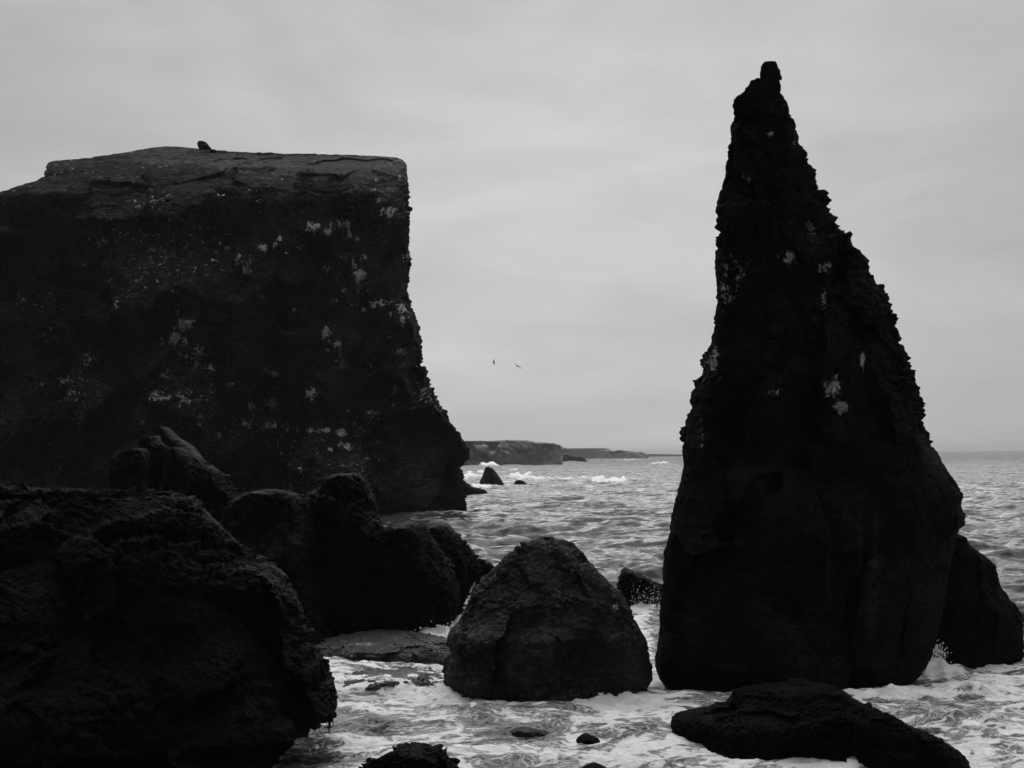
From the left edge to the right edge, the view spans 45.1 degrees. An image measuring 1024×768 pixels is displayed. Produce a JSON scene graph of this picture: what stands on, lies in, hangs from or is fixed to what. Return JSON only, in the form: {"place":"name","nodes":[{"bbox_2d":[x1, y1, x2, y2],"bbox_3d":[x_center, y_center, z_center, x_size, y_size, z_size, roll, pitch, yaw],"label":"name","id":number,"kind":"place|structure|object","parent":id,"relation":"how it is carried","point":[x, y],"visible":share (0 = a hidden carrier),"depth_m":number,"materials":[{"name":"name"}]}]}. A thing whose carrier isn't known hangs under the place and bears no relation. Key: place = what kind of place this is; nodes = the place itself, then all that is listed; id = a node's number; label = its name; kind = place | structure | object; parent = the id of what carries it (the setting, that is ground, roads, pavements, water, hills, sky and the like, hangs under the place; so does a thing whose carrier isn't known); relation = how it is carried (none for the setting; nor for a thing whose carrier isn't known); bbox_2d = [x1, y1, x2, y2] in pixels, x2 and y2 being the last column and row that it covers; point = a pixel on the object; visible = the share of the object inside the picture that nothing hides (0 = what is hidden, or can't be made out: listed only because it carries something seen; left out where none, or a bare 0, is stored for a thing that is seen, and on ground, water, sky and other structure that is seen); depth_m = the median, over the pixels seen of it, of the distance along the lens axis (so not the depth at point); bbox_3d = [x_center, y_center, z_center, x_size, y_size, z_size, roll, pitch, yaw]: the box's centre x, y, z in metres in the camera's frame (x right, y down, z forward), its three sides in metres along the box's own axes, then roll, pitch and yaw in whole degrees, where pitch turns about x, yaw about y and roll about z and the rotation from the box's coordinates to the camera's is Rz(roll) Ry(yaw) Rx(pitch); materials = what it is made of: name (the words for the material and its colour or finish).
{"place":"outdoors","nodes":[
{"label":"outdoors","id":0,"kind":"place"},
{"bbox_2d":[0,146,469,514],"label":"sea cliff","id":1,"kind":"structure","parent":0,"point":[147,292],"depth_m":174.39,"materials":[{"name":"black stone"}]},
{"bbox_2d":[197,141,210,149],"bbox_3d":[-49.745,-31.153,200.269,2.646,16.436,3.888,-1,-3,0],"label":"boulder","id":2,"kind":"object","parent":1,"relation":"on","point":[202,145],"visible":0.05,"depth_m":199.54,"materials":[{"name":"black stone"}]},
{"bbox_2d":[0,0,1023,453],"label":"sky","id":3,"kind":"structure","parent":0,"point":[565,160],"materials":[{"name":"grey"}]},
{"bbox_2d":[464,440,562,464],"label":"headland","id":4,"kind":"structure","parent":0,"point":[506,452],"depth_m":1108.64,"materials":[{"name":"grey stone"}]},
{"bbox_2d":[561,448,648,458],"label":"headland","id":5,"kind":"structure","parent":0,"point":[588,453],"depth_m":2453.47,"materials":[{"name":"grey stone"}]},
{"bbox_2d":[273,451,1023,767],"bbox_3d":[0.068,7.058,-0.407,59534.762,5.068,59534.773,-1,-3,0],"label":"water","id":6,"kind":"structure","parent":0,"point":[610,518],"depth_m":40.62,"materials":[{"name":"grey liquid"}]},
{"bbox_2d":[108,448,156,491],"bbox_3d":[-19.227,8.371,62.774,4.291,10.225,4.136,-1,-3,0],"label":"rock","id":7,"kind":"object","parent":6,"relation":"in","point":[131,467],"visible":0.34,"depth_m":61.77,"materials":[{"name":"black stone"}]},
{"bbox_2d":[135,435,170,491],"bbox_3d":[-18.369,8.204,65.847,8.676,10.916,5.428,-1,-3,0],"label":"rock","id":8,"kind":"object","parent":6,"relation":"in","point":[157,447],"visible":0.12,"depth_m":64.16,"materials":[{"name":"black stone"}]},
{"bbox_2d":[159,427,202,457],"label":"slab","id":9,"kind":"structure","parent":8,"relation":"on","point":[169,437],"depth_m":63.31,"materials":[{"name":"grey stone"}]},
{"bbox_2d":[0,482,337,767],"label":"shore rock","id":10,"kind":"object","parent":6,"relation":"in","point":[148,628],"visible":1,"depth_m":31.46,"materials":[{"name":"black stone"}]},
{"bbox_2d":[159,447,239,521],"bbox_3d":[-15.241,8.264,61.897,7.004,10.218,5.014,-1,-3,0],"label":"rock","id":11,"kind":"object","parent":6,"relation":"in","point":[187,472],"visible":0.3,"depth_m":60.52,"materials":[{"name":"black stone"}]},
{"bbox_2d":[219,489,332,645],"bbox_3d":[-10.134,8.606,51.687,5.355,8.376,6.144,-1,-3,0],"label":"rock","id":12,"kind":"object","parent":6,"relation":"in","point":[275,526],"visible":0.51,"depth_m":49.97,"materials":[{"name":"black stone"}]},
{"bbox_2d":[305,473,385,636],"bbox_3d":[-7.634,8.543,55.786,5.526,9.015,6.845,-1,-3,0],"label":"rock","id":13,"kind":"object","parent":6,"relation":"in","point":[348,527],"visible":0.5,"depth_m":53.47,"materials":[{"name":"black stone"}]},
{"bbox_2d":[316,629,450,665],"bbox_3d":[-5.180,11.476,50.095,7.239,2.293,7.941,-1,-3,0],"label":"reef","id":14,"kind":"object","parent":6,"relation":"in","point":[387,645],"visible":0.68,"depth_m":48.65},
{"bbox_2d":[343,666,443,690],"bbox_3d":[-3.939,11.081,42.757,6.230,2.166,4.123,-1,-3,0],"label":"reef","id":15,"kind":"object","parent":6,"relation":"in","point":[422,678],"visible":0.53,"depth_m":42.28},
{"bbox_2d":[358,742,459,767],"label":"rock","id":16,"kind":"object","parent":6,"relation":"in","point":[414,755],"visible":1,"depth_m":30.83,"materials":[{"name":"black stone"}]},
{"bbox_2d":[369,520,463,631],"bbox_3d":[-4.808,9.639,56.232,5.267,6.654,6.259,-1,-3,0],"label":"rock","id":17,"kind":"object","parent":6,"relation":"in","point":[417,587],"visible":0.69,"depth_m":53.75,"materials":[{"name":"black stone"}]},
{"bbox_2d":[423,522,486,620],"bbox_3d":[-3.625,9.947,59.700,4.856,6.364,5.392,-1,-3,0],"label":"rock","id":18,"kind":"object","parent":6,"relation":"in","point":[462,556],"visible":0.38,"depth_m":58.23,"materials":[{"name":"black stone"}]},
{"bbox_2d":[465,481,486,494],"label":"rock","id":19,"kind":"object","parent":6,"relation":"in","point":[473,490],"visible":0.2,"depth_m":254.60,"materials":[{"name":"black stone"}]},
{"bbox_2d":[475,560,493,584],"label":"rock","id":20,"kind":"object","parent":6,"relation":"in","point":[488,567],"visible":0.19,"depth_m":64.90,"materials":[{"name":"black stone"}]},
{"bbox_2d":[479,467,503,484],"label":"rock","id":21,"kind":"object","parent":6,"relation":"in","point":[490,475],"visible":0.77,"depth_m":341.31,"materials":[{"name":"black stone"}]},
{"bbox_2d":[514,480,526,483],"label":"rock","id":22,"kind":"object","parent":6,"relation":"in","point":[519,482],"visible":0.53,"depth_m":343.26,"materials":[{"name":"black stone"}]},
{"bbox_2d":[510,727,550,736],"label":"rock","id":23,"kind":"object","parent":6,"relation":"in","point":[525,732],"visible":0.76,"depth_m":34.89,"materials":[{"name":"black stone"}]},
{"bbox_2d":[442,536,652,701],"bbox_3d":[1.206,8.637,41.565,7.180,6.984,6.056,-1,-3,0],"label":"boulder","id":24,"kind":"object","parent":6,"relation":"in","point":[545,618],"visible":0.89,"depth_m":39.59,"materials":[{"name":"black stone"}]},
{"bbox_2d":[562,454,586,461],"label":"islet","id":25,"kind":"object","parent":6,"relation":"in","point":[566,457],"visible":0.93,"depth_m":1492.22,"materials":[{"name":"grey stone"}]},
{"bbox_2d":[576,733,599,744],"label":"rock","id":26,"kind":"object","parent":6,"relation":"in","point":[586,738],"visible":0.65,"depth_m":34.05,"materials":[{"name":"black stone"}]},
{"bbox_2d":[582,762,606,767],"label":"rock","id":27,"kind":"object","parent":6,"relation":"in","point":[593,765],"visible":1,"depth_m":31.34,"materials":[{"name":"black stone"}]},
{"bbox_2d":[617,567,662,606],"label":"rock","id":28,"kind":"object","parent":6,"relation":"in","point":[628,578],"visible":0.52,"depth_m":60.54,"materials":[{"name":"black stone"}]},
{"bbox_2d":[630,582,662,615],"bbox_3d":[6.511,10.286,58.755,1.885,1.944,1.532,-1,-3,0],"label":"spray","id":29,"kind":"object","parent":6,"relation":"on","point":[648,598],"visible":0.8,"depth_m":58.56,"materials":[{"name":"white liquid"}]},
{"bbox_2d":[655,61,965,692],"bbox_3d":[10.776,0.473,44.971,11.730,23.822,9.407,-1,-3,0],"label":"sea stack","id":30,"kind":"object","parent":6,"relation":"in","point":[817,522],"visible":0.96,"depth_m":42.14,"materials":[{"name":"black stone"}]},
{"bbox_2d":[671,678,970,767],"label":"rock","id":31,"kind":"object","parent":6,"relation":"in","point":[797,717],"visible":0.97,"depth_m":32.08,"materials":[{"name":"black stone"}]},
{"bbox_2d":[920,639,951,677],"bbox_3d":[15.187,10.000,45.241,1.141,1.132,2.695,-4,-5,44],"label":"spray","id":32,"kind":"object","parent":6,"relation":"on","point":[940,651],"visible":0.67,"depth_m":45.56,"materials":[{"name":"white liquid"}]},
{"bbox_2d":[933,534,1023,668],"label":"rock","id":33,"kind":"object","parent":6,"relation":"in","point":[981,623],"visible":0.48,"depth_m":47.59,"materials":[{"name":"black stone"}]},
{"bbox_2d":[648,454,682,456],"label":"headland","id":34,"kind":"structure","parent":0,"point":[657,455],"depth_m":3546.27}
]}

